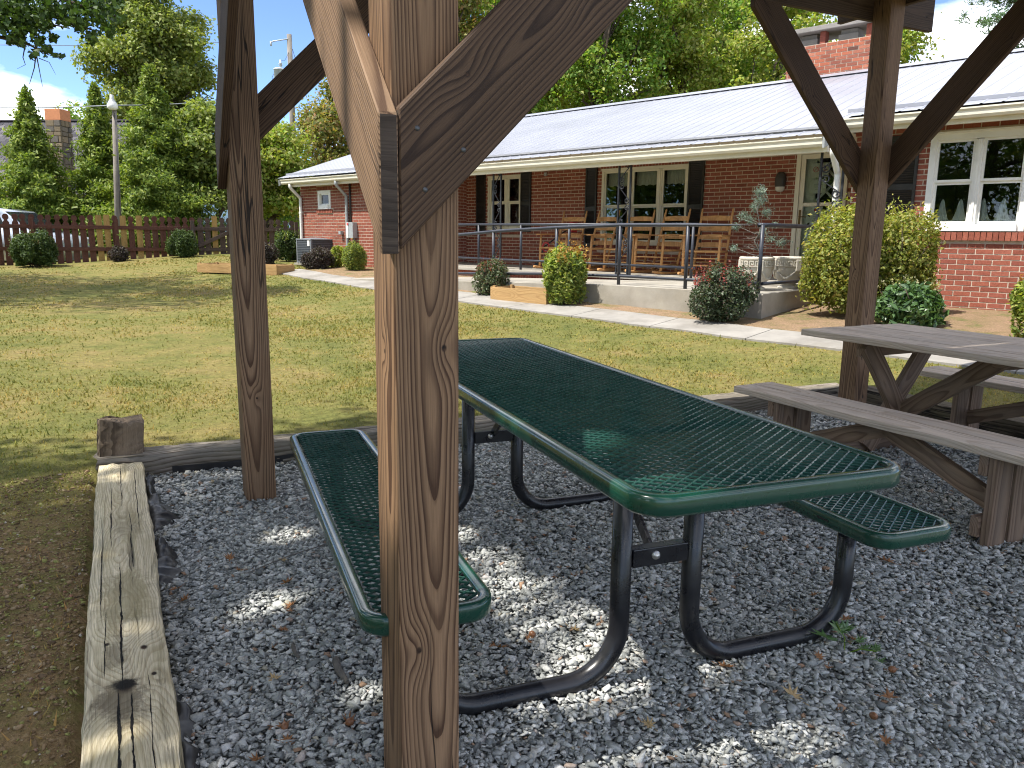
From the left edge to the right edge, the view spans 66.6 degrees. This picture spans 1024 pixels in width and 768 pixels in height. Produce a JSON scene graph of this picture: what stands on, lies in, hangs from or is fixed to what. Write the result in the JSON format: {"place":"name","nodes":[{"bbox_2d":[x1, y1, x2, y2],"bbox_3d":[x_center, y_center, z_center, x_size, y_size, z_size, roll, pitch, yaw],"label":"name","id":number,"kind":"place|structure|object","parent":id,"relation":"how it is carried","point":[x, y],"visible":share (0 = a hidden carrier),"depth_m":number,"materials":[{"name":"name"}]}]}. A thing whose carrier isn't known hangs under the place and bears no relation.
{"place":"outdoors","nodes":[
{"label":"outdoors","id":0,"kind":"place"},
{"bbox_2d":[203,204,289,232],"bbox_3d":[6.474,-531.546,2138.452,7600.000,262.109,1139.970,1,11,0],"label":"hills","id":1,"kind":"structure","parent":0,"point":[226,216],"depth_m":1715.49,"materials":[{"name":"green plant"}]},
{"bbox_2d":[0,234,1023,767],"bbox_3d":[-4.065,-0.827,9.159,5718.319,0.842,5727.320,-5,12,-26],"label":"ground","id":2,"kind":"structure","parent":0,"point":[214,366],"depth_m":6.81,"materials":[{"name":"green plant"}]},
{"bbox_2d":[6,227,59,266],"bbox_3d":[-12.405,-3.530,20.170,1.211,1.060,1.206,1,11,0],"label":"shrub","id":3,"kind":"object","parent":2,"relation":"on","point":[37,249],"visible":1,"depth_m":19.93,"materials":[{"name":"green plant"}]},
{"bbox_2d":[0,84,89,234],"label":"conifer","id":4,"kind":"object","parent":2,"relation":"on","point":[33,170],"visible":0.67,"depth_m":23.31,"materials":[{"name":"green plant"}]},
{"bbox_2d":[0,207,89,260],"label":"parked car","id":5,"kind":"object","parent":2,"relation":"on","point":[9,212],"visible":0.1,"depth_m":21.96,"materials":[{"name":"white paint"}]},
{"bbox_2d":[0,470,93,767],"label":"soil crumbs","id":6,"kind":"object","parent":2,"relation":"on","point":[70,597],"visible":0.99,"depth_m":2.66,"materials":[{"name":"brown soil"}]},
{"bbox_2d":[0,0,127,86],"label":"maple tree","id":7,"kind":"object","parent":2,"relation":"on","point":[32,21],"visible":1,"depth_m":12.36,"materials":[{"name":"green plant"}]},
{"bbox_2d":[43,99,86,118],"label":"broadleaf tree","id":8,"kind":"object","parent":2,"relation":"on","point":[75,116],"depth_m":46.19,"materials":[{"name":"green plant"}]},
{"bbox_2d":[43,80,165,251],"bbox_3d":[-13.326,-6.793,24.539,4.293,5.348,4.426,1,11,0],"label":"conifer","id":9,"kind":"object","parent":2,"relation":"on","point":[91,162],"visible":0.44,"depth_m":24.19,"materials":[{"name":"green plant"}]},
{"bbox_2d":[0,109,213,226],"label":"neighbour house","id":10,"kind":"structure","parent":2,"relation":"on","point":[59,123],"depth_m":30.00,"materials":[{"name":"brown"}]},
{"bbox_2d":[107,94,121,245],"bbox_3d":[-11.411,-5.750,22.511,0.464,4.964,0.288,8,13,35],"label":"yard light","id":11,"kind":"object","parent":2,"relation":"on","point":[112,105],"visible":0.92,"depth_m":22.37,"materials":[{"name":"grey metal"}]},
{"bbox_2d":[0,100,215,107],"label":"overhead wire","id":12,"kind":"object","parent":11,"relation":"attached to","point":[91,106],"visible":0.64,"depth_m":23.21,"materials":[{"name":"black metal"}]},
{"bbox_2d":[106,245,129,261],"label":"shrub","id":13,"kind":"object","parent":2,"relation":"on","point":[118,253],"visible":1,"depth_m":21.23,"materials":[{"name":"purple plant"}]},
{"bbox_2d":[80,462,184,767],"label":"edging timber","id":14,"kind":"object","parent":2,"relation":"on","point":[130,718],"visible":0.99,"depth_m":2.26,"materials":[{"name":"beige wood"}]},
{"bbox_2d":[51,63,226,247],"bbox_3d":[-11.243,-6.883,23.810,7.038,5.723,5.841,1,11,0],"label":"conifer","id":15,"kind":"object","parent":2,"relation":"on","point":[149,167],"visible":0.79,"depth_m":23.56,"materials":[{"name":"green plant"}]},
{"bbox_2d":[67,0,217,131],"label":"broadleaf tree","id":16,"kind":"object","parent":2,"relation":"on","point":[158,34],"visible":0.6,"depth_m":36.38,"materials":[{"name":"green plant"}]},
{"bbox_2d":[0,214,297,264],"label":"picket fence","id":17,"kind":"object","parent":2,"relation":"on","point":[57,226],"visible":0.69,"depth_m":21.51,"materials":[{"name":"brown wood"}]},
{"bbox_2d":[195,216,229,254],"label":"garden gate","id":18,"kind":"structure","parent":17,"relation":"attached to","point":[214,229],"depth_m":22.64,"materials":[{"name":"brown wood"}]},
{"bbox_2d":[164,226,200,256],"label":"shrub","id":19,"kind":"object","parent":2,"relation":"on","point":[179,242],"visible":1,"depth_m":21.63,"materials":[{"name":"green plant"}]},
{"bbox_2d":[170,91,264,247],"bbox_3d":[-9.783,-6.786,25.104,3.298,5.077,3.150,1,11,0],"label":"dogwood tree","id":20,"kind":"object","parent":2,"relation":"on","point":[198,129],"visible":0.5,"depth_m":24.22,"materials":[{"name":"green plant"}]},
{"bbox_2d":[197,262,294,274],"bbox_3d":[-5.994,-2.606,17.520,2.212,0.220,0.622,5,12,22],"label":"raised planter","id":21,"kind":"object","parent":2,"relation":"on","point":[271,269],"visible":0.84,"depth_m":17.36,"materials":[{"name":"brown wood"}]},
{"bbox_2d":[264,240,279,263],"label":"shrub","id":22,"kind":"object","parent":21,"relation":"in","point":[270,256],"visible":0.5,"depth_m":18.94,"materials":[{"name":"purple plant"}]},
{"bbox_2d":[270,34,299,238],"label":"utility pole","id":23,"kind":"object","parent":2,"relation":"on","point":[277,70],"visible":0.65,"depth_m":42.34,"materials":[{"name":"grey wood"}]},
{"bbox_2d":[274,227,298,261],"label":"shrub","id":24,"kind":"object","parent":2,"relation":"on","point":[285,242],"visible":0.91,"depth_m":19.77,"materials":[{"name":"green plant"}]},
{"bbox_2d":[260,121,313,242],"bbox_3d":[-12.317,-10.225,39.149,5.736,6.650,5.303,1,11,0],"label":"broadleaf tree","id":25,"kind":"object","parent":2,"relation":"on","point":[289,218],"visible":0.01,"depth_m":38.88,"materials":[{"name":"green plant"}]},
{"bbox_2d":[260,117,318,247],"bbox_3d":[-8.531,-6.911,26.998,3.596,4.646,3.727,-9,15,-43],"label":"dogwood tree","id":26,"kind":"object","parent":2,"relation":"on","point":[282,145],"visible":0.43,"depth_m":26.48,"materials":[{"name":"green plant"}]},
{"bbox_2d":[294,238,332,264],"bbox_3d":[-4.761,-3.221,18.891,0.760,0.651,0.760,11,15,43],"label":"air conditioner","id":27,"kind":"object","parent":2,"relation":"on","point":[303,245],"visible":0.58,"depth_m":18.67,"materials":[{"name":"metal"}]},
{"bbox_2d":[283,95,349,217],"bbox_3d":[-7.601,-8.642,31.906,4.568,6.194,4.882,1,11,0],"label":"broadleaf tree","id":28,"kind":"object","parent":2,"relation":"on","point":[323,124],"visible":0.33,"depth_m":30.82,"materials":[{"name":"green plant"}]},
{"bbox_2d":[310,76,344,149],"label":"broadleaf tree","id":29,"kind":"object","parent":2,"relation":"on","point":[327,95],"visible":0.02,"depth_m":35.60,"materials":[{"name":"green plant"}]},
{"bbox_2d":[458,0,494,42],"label":"broadleaf tree","id":30,"kind":"object","parent":2,"relation":"on","point":[467,6],"visible":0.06,"depth_m":29.72,"materials":[{"name":"green plant"}]},
{"bbox_2d":[460,0,568,113],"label":"broadleaf tree","id":31,"kind":"object","parent":2,"relation":"on","point":[544,106],"visible":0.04,"depth_m":32.79,"materials":[{"name":"green plant"}]},
{"bbox_2d":[484,8,621,110],"bbox_3d":[2.150,-15.053,38.261,7.658,16.724,7.399,1,11,0],"label":"broadleaf tree","id":32,"kind":"object","parent":2,"relation":"on","point":[548,94],"visible":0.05,"depth_m":37.56,"materials":[{"name":"green plant"}]},
{"bbox_2d":[351,277,810,318],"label":"ramp","id":33,"kind":"structure","parent":2,"relation":"on","point":[669,295],"depth_m":10.72,"materials":[{"name":"concrete"}]},
{"bbox_2d":[458,223,816,293],"bbox_3d":[0.791,-2.067,12.669,7.807,1.038,1.447,11,15,43],"label":"ramp railing","id":34,"kind":"object","parent":33,"relation":"on","point":[618,275],"visible":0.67,"depth_m":10.66,"materials":[{"name":"grey metal"}]},
{"bbox_2d":[738,256,774,290],"bbox_3d":[3.193,-1.445,10.196,0.446,0.435,0.446,7,13,32],"label":"stone urn","id":35,"kind":"object","parent":33,"relation":"on","point":[768,266],"visible":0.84,"depth_m":10.02,"materials":[{"name":"stone"}]},
{"bbox_2d":[728,184,792,256],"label":"potted spruce","id":36,"kind":"object","parent":35,"relation":"in","point":[751,220],"visible":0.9,"depth_m":10.05,"materials":[{"name":"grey plant"}]},
{"bbox_2d":[773,256,804,288],"bbox_3d":[3.739,-1.501,10.525,0.446,0.435,0.446,4,11,15],"label":"stone urn","id":37,"kind":"object","parent":33,"relation":"on","point":[787,267],"visible":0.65,"depth_m":10.36,"materials":[{"name":"stone"}]},
{"bbox_2d":[550,0,686,107],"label":"broadleaf tree","id":38,"kind":"object","parent":2,"relation":"on","point":[592,84],"visible":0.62,"depth_m":31.70,"materials":[{"name":"green plant"}]},
{"bbox_2d":[279,20,1023,310],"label":"brick house","id":39,"kind":"structure","parent":2,"relation":"on","point":[722,151],"depth_m":13.15,"materials":[{"name":"red brick"}]},
{"bbox_2d":[317,190,330,208],"bbox_3d":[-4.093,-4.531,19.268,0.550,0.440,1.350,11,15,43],"label":"window","id":40,"kind":"structure","parent":39,"relation":"in","point":[324,196],"depth_m":18.83,"materials":[{"name":"white paint"}]},
{"bbox_2d":[488,174,520,229],"bbox_3d":[-0.154,-3.978,17.113,1.020,1.170,0.130,11,15,43],"label":"window","id":41,"kind":"structure","parent":39,"relation":"in","point":[510,183],"depth_m":17.06,"materials":[{"name":"beige paint"}]},
{"bbox_2d":[534,222,576,265],"bbox_3d":[0.877,-2.785,15.580,0.854,0.900,0.223,0,11,-2],"label":"string trimmer","id":42,"kind":"object","parent":39,"relation":"on","point":[537,264],"visible":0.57,"depth_m":15.62,"materials":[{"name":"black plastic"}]},
{"bbox_2d":[533,211,588,268],"bbox_3d":[0.970,-2.767,14.933,0.696,1.115,1.067,9,13,37],"label":"rocking chair","id":43,"kind":"object","parent":39,"relation":"on","point":[565,234],"visible":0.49,"depth_m":15.03,"materials":[{"name":"brown wood"}]},
{"bbox_2d":[458,223,695,277],"bbox_3d":[0.279,-2.505,14.230,7.020,0.858,0.048,11,15,43],"label":"porch railing","id":44,"kind":"object","parent":39,"relation":"on","point":[520,260],"visible":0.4,"depth_m":13.59,"materials":[{"name":"grey metal"}]},
{"bbox_2d":[567,210,622,270],"bbox_3d":[1.494,-2.674,14.475,1.067,1.115,0.696,-8,14,-37],"label":"rocking chair","id":45,"kind":"object","parent":39,"relation":"on","point":[591,248],"visible":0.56,"depth_m":14.52,"materials":[{"name":"brown wood"}]},
{"bbox_2d":[597,210,656,271],"bbox_3d":[2.085,-2.561,13.915,0.696,1.115,1.067,10,14,39],"label":"rocking chair","id":46,"kind":"object","parent":39,"relation":"on","point":[642,218],"visible":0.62,"depth_m":13.96,"materials":[{"name":"brown wood"}]},
{"bbox_2d":[600,164,688,244],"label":"window","id":47,"kind":"structure","parent":39,"relation":"in","point":[660,188],"depth_m":15.21,"materials":[{"name":"beige paint"}]},
{"bbox_2d":[631,208,690,274],"bbox_3d":[2.564,-2.456,13.392,1.067,1.115,0.696,-8,14,-39],"label":"rocking chair","id":48,"kind":"object","parent":39,"relation":"on","point":[663,243],"visible":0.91,"depth_m":13.44,"materials":[{"name":"brown wood"}]},
{"bbox_2d":[677,208,733,275],"bbox_3d":[3.217,-2.335,12.797,0.696,1.115,1.067,7,13,31],"label":"rocking chair","id":49,"kind":"object","parent":39,"relation":"on","point":[719,244],"visible":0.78,"depth_m":12.98,"materials":[{"name":"brown wood"}]},
{"bbox_2d":[789,148,847,269],"bbox_3d":[4.907,-2.714,12.397,0.830,2.040,0.233,11,15,43],"label":"door","id":50,"kind":"structure","parent":39,"relation":"in","point":[808,165],"depth_m":12.46,"materials":[{"name":"beige paint"}]},
{"bbox_2d":[923,128,1023,230],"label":"window","id":51,"kind":"structure","parent":39,"relation":"in","point":[975,180],"depth_m":10.24,"materials":[{"name":"white paint"}]},
{"bbox_2d":[304,267,1023,336],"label":"planting bed","id":52,"kind":"object","parent":2,"relation":"on","point":[994,322],"visible":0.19,"depth_m":9.49,"materials":[{"name":"brown soil"}]},
{"bbox_2d":[299,245,334,268],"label":"shrub","id":53,"kind":"object","parent":52,"relation":"on","point":[317,258],"visible":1,"depth_m":17.56,"materials":[{"name":"purple plant"}]},
{"bbox_2d":[330,244,343,267],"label":"shrub","id":54,"kind":"object","parent":52,"relation":"on","point":[336,251],"visible":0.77,"depth_m":17.89,"materials":[{"name":"green plant"}]},
{"bbox_2d":[341,238,368,269],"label":"shrub","id":55,"kind":"object","parent":52,"relation":"on","point":[354,254],"visible":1,"depth_m":17.11,"materials":[{"name":"green plant"}]},
{"bbox_2d":[471,256,509,294],"bbox_3d":[-0.325,-1.727,12.535,0.606,0.680,0.569,8,13,33],"label":"shrub","id":56,"kind":"object","parent":52,"relation":"on","point":[487,276],"visible":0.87,"depth_m":12.42,"materials":[{"name":"green plant"}]},
{"bbox_2d":[490,284,551,304],"bbox_3d":[0.248,-1.373,11.889,1.160,0.220,0.482,11,15,43],"label":"raised planter","id":57,"kind":"object","parent":52,"relation":"on","point":[524,294],"visible":0.69,"depth_m":11.75,"materials":[{"name":"brown wood"}]},
{"bbox_2d":[541,240,589,304],"bbox_3d":[0.774,-1.589,11.227,0.708,0.986,0.624,1,11,0],"label":"shrub","id":58,"kind":"object","parent":52,"relation":"on","point":[564,277],"visible":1,"depth_m":11.11,"materials":[{"name":"green plant"}]},
{"bbox_2d":[685,258,760,321],"bbox_3d":[2.536,-1.121,9.473,0.802,0.814,0.820,10,14,40],"label":"shrub","id":59,"kind":"object","parent":52,"relation":"on","point":[723,296],"visible":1,"depth_m":9.33,"materials":[{"name":"green plant"}]},
{"bbox_2d":[795,193,947,313],"bbox_3d":[4.410,-1.542,9.439,1.766,1.517,1.190,-4,12,-25],"label":"shrub","id":60,"kind":"object","parent":52,"relation":"on","point":[901,256],"visible":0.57,"depth_m":9.27,"materials":[{"name":"green plant"}]},
{"bbox_2d":[874,276,948,327],"bbox_3d":[4.478,-0.911,8.762,0.877,0.620,0.798,1,11,0],"label":"shrub","id":61,"kind":"object","parent":52,"relation":"on","point":[921,304],"visible":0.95,"depth_m":8.58,"materials":[{"name":"green plant"}]},
{"bbox_2d":[1006,274,1023,337],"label":"shrub","id":62,"kind":"object","parent":52,"relation":"on","point":[1016,303],"visible":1,"depth_m":7.82,"materials":[{"name":"green plant"}]},
{"bbox_2d":[605,0,743,99],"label":"broadleaf tree","id":63,"kind":"object","parent":2,"relation":"on","point":[692,66],"visible":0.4,"depth_m":33.01,"materials":[{"name":"green plant"}]},
{"bbox_2d":[634,10,754,97],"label":"broadleaf tree","id":64,"kind":"object","parent":2,"relation":"on","point":[673,87],"depth_m":47.13,"materials":[{"name":"green plant"}]},
{"bbox_2d":[666,0,795,93],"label":"broadleaf tree","id":65,"kind":"object","parent":2,"relation":"on","point":[729,18],"visible":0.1,"depth_m":35.93,"materials":[{"name":"green plant"}]},
{"bbox_2d":[716,0,837,87],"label":"broadleaf tree","id":66,"kind":"object","parent":2,"relation":"on","point":[760,45],"visible":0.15,"depth_m":31.59,"materials":[{"name":"green plant"}]},
{"bbox_2d":[834,12,945,63],"bbox_3d":[16.830,-12.332,36.101,6.584,12.503,5.737,-6,13,-31],"label":"broadleaf tree","id":67,"kind":"object","parent":2,"relation":"on","point":[910,47],"visible":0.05,"depth_m":34.10,"materials":[{"name":"green plant"}]},
{"bbox_2d":[866,385,1023,438],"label":"edging timber","id":68,"kind":"object","parent":2,"relation":"on","point":[1013,427],"visible":0.26,"depth_m":5.58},
{"bbox_2d":[954,0,1023,48],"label":"broadleaf tree","id":69,"kind":"object","parent":2,"relation":"on","point":[998,16],"visible":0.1,"depth_m":34.26,"materials":[{"name":"green plant"}]},
{"bbox_2d":[0,0,1023,159],"label":"sky","id":70,"kind":"structure","parent":0,"point":[273,19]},
{"bbox_2d":[149,408,1023,767],"bbox_3d":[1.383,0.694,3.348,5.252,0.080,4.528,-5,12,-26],"label":"gravel","id":71,"kind":"structure","parent":0,"point":[585,748],"depth_m":2.55,"materials":[{"name":"grey gravel"}]},
{"bbox_2d":[145,472,179,531],"bbox_3d":[-1.695,0.544,3.778,0.161,0.103,0.846,-5,12,-26],"label":"ground fabric","id":72,"kind":"object","parent":71,"relation":"on","point":[161,515],"visible":0.77,"depth_m":3.55,"materials":[{"name":"grey fabric"}]},
{"bbox_2d":[155,536,181,584],"bbox_3d":[-1.391,0.677,3.126,0.105,0.087,0.504,-5,12,-26],"label":"ground fabric","id":73,"kind":"object","parent":71,"relation":"on","point":[168,570],"visible":0.76,"depth_m":3.04,"materials":[{"name":"grey fabric"}]},
{"bbox_2d":[169,600,194,609],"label":"twig","id":74,"kind":"object","parent":71,"relation":"on","point":[179,603],"visible":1,"depth_m":2.71,"materials":[{"name":"wood"}]},
{"bbox_2d":[175,690,207,767],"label":"ground fabric","id":75,"kind":"object","parent":71,"relation":"on","point":[187,723],"visible":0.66,"depth_m":2.02,"materials":[{"name":"black fabric"}]},
{"bbox_2d":[224,552,235,563],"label":"dry leaf","id":76,"kind":"object","parent":71,"relation":"on","point":[228,556],"visible":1,"depth_m":3.11,"materials":[{"name":"brown plant"}]},
{"bbox_2d":[249,752,265,760],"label":"dry leaf","id":77,"kind":"object","parent":71,"relation":"on","point":[254,758],"visible":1,"depth_m":1.92,"materials":[{"name":"brown plant"}]},
{"bbox_2d":[172,450,371,476],"bbox_3d":[0.362,0.291,5.277,4.900,0.065,0.020,-5,12,-26],"label":"ground fabric","id":78,"kind":"object","parent":71,"relation":"on","point":[206,466],"visible":0.09,"depth_m":4.29,"materials":[{"name":"black fabric"}]},
{"bbox_2d":[267,672,283,680],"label":"dry leaf","id":79,"kind":"object","parent":71,"relation":"on","point":[274,676],"visible":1,"depth_m":2.27,"materials":[{"name":"plant"}]},
{"bbox_2d":[274,734,292,742],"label":"dry leaf","id":80,"kind":"object","parent":71,"relation":"on","point":[287,737],"visible":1,"depth_m":2.00,"materials":[{"name":"brown plant"}]},
{"bbox_2d":[246,544,323,573],"bbox_3d":[-0.901,0.692,3.103,0.010,0.009,0.366,9,14,38],"label":"twig","id":81,"kind":"object","parent":71,"relation":"on","point":[286,556],"visible":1,"depth_m":3.11,"materials":[{"name":"wood"}]},
{"bbox_2d":[281,721,288,729],"bbox_3d":[-0.597,0.898,2.046,0.021,0.021,0.023,4,11,19],"label":"acorn","id":82,"kind":"object","parent":71,"relation":"on","point":[284,725],"visible":1,"depth_m":2.04,"materials":[{"name":"brown plant"}]},
{"bbox_2d":[291,643,298,658],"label":"twig","id":83,"kind":"object","parent":71,"relation":"on","point":[293,648],"visible":1,"depth_m":2.40,"materials":[{"name":"wood"}]},
{"bbox_2d":[93,415,542,476],"bbox_3d":[-1.014,0.358,4.679,2.656,0.163,0.186,-4,12,-25],"label":"edging timber","id":84,"kind":"object","parent":71,"relation":"on","point":[158,460],"visible":0.28,"depth_m":4.27,"materials":[{"name":"brown wood"}]},
{"bbox_2d":[96,414,143,456],"bbox_3d":[-2.099,0.280,4.179,0.227,0.219,0.181,0,10,-31],"label":"timber block","id":85,"kind":"object","parent":84,"relation":"on","point":[117,436],"depth_m":4.11,"materials":[{"name":"brown wood"}]},
{"bbox_2d":[332,656,349,683],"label":"twig","id":86,"kind":"object","parent":71,"relation":"on","point":[339,671],"visible":1,"depth_m":2.29,"materials":[{"name":"grey wood"}]},
{"bbox_2d":[345,717,353,725],"bbox_3d":[-0.431,0.896,2.068,0.023,0.021,0.021,-2,11,-13],"label":"acorn","id":87,"kind":"object","parent":71,"relation":"on","point":[349,721],"visible":1,"depth_m":2.06,"materials":[{"name":"brown plant"}]},
{"bbox_2d":[480,641,511,647],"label":"dry leaf","id":88,"kind":"object","parent":71,"relation":"on","point":[493,644],"visible":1,"depth_m":2.46,"materials":[{"name":"brown plant"}]},
{"bbox_2d":[215,0,1023,767],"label":"picnic shelter","id":89,"kind":"object","parent":71,"relation":"on","point":[431,110],"visible":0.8,"depth_m":1.69,"materials":[{"name":"brown wood"}]},
{"bbox_2d":[290,338,951,715],"bbox_3d":[0.157,0.367,3.018,1.835,0.760,2.590,-3,11,-21],"label":"metal picnic table","id":90,"kind":"object","parent":71,"relation":"on","point":[514,388],"visible":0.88,"depth_m":2.31,"materials":[{"name":"green metal"}]},
{"bbox_2d":[641,716,657,730],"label":"dry leaf","id":91,"kind":"object","parent":71,"relation":"on","point":[648,723],"visible":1,"depth_m":2.08,"materials":[{"name":"plant"}]},
{"bbox_2d":[539,383,838,431],"bbox_3d":[1.447,0.172,5.849,2.839,0.157,0.189,-4,12,-25],"label":"edging timber","id":92,"kind":"object","parent":71,"relation":"on","point":[744,402],"visible":0.13,"depth_m":5.95,"materials":[{"name":"wood"}]},
{"bbox_2d":[712,661,735,666],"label":"dry leaf","id":93,"kind":"object","parent":71,"relation":"on","point":[724,664],"visible":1,"depth_m":2.36,"materials":[{"name":"brown plant"}]},
{"bbox_2d":[782,684,809,705],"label":"dry leaf","id":94,"kind":"object","parent":71,"relation":"on","point":[791,692],"visible":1,"depth_m":2.22,"materials":[{"name":"yellow plant"}]},
{"bbox_2d":[814,651,824,661],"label":"dry leaf","id":95,"kind":"object","parent":71,"relation":"on","point":[819,655],"visible":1,"depth_m":2.43,"materials":[{"name":"brown plant"}]},
{"bbox_2d":[809,618,886,662],"bbox_3d":[1.083,0.822,2.482,0.242,0.090,0.159,10,14,39],"label":"weed","id":96,"kind":"object","parent":71,"relation":"on","point":[842,627],"visible":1,"depth_m":2.49,"materials":[{"name":"green plant"}]},
{"bbox_2d":[869,712,877,719],"bbox_3d":[0.984,0.903,2.121,0.021,0.021,0.023,3,11,11],"label":"acorn","id":97,"kind":"object","parent":71,"relation":"on","point":[873,715],"visible":1,"depth_m":2.11,"materials":[{"name":"brown plant"}]},
{"bbox_2d":[734,382,1023,548],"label":"wooden bench","id":98,"kind":"object","parent":71,"relation":"on","point":[998,497],"visible":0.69,"depth_m":3.58,"materials":[{"name":"grey wood"}]},
{"bbox_2d":[875,686,897,697],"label":"dry leaf","id":99,"kind":"object","parent":71,"relation":"on","point":[888,695],"visible":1,"depth_m":2.22,"materials":[{"name":"brown plant"}]},
{"bbox_2d":[879,728,894,745],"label":"dry leaf","id":100,"kind":"object","parent":71,"relation":"on","point":[885,740],"visible":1,"depth_m":2.02,"materials":[{"name":"brown plant"}]},
{"bbox_2d":[877,556,900,564],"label":"dry leaf","id":101,"kind":"object","parent":71,"relation":"on","point":[888,559],"visible":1,"depth_m":3.17,"materials":[{"name":"brown plant"}]},
{"bbox_2d":[888,666,896,672],"bbox_3d":[1.149,0.861,2.352,0.023,0.021,0.021,11,15,43],"label":"acorn","id":102,"kind":"object","parent":71,"relation":"on","point":[892,669],"visible":1,"depth_m":2.35,"materials":[{"name":"brown plant"}]},
{"bbox_2d":[801,324,1023,452],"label":"wooden picnic table","id":103,"kind":"object","parent":71,"relation":"on","point":[992,355],"visible":0.79,"depth_m":4.53,"materials":[{"name":"grey wood"}]},
{"bbox_2d":[919,366,1023,428],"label":"wooden bench","id":104,"kind":"object","parent":71,"relation":"on","point":[967,410],"visible":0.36,"depth_m":5.05,"materials":[{"name":"grey wood"}]},
{"bbox_2d":[974,651,999,675],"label":"twig","id":105,"kind":"object","parent":71,"relation":"on","point":[986,661],"visible":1,"depth_m":2.40,"materials":[{"name":"wood"}]},
{"bbox_2d":[282,269,1023,374],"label":"sidewalk","id":106,"kind":"structure","parent":0,"point":[746,333],"depth_m":9.62,"materials":[{"name":"concrete"}]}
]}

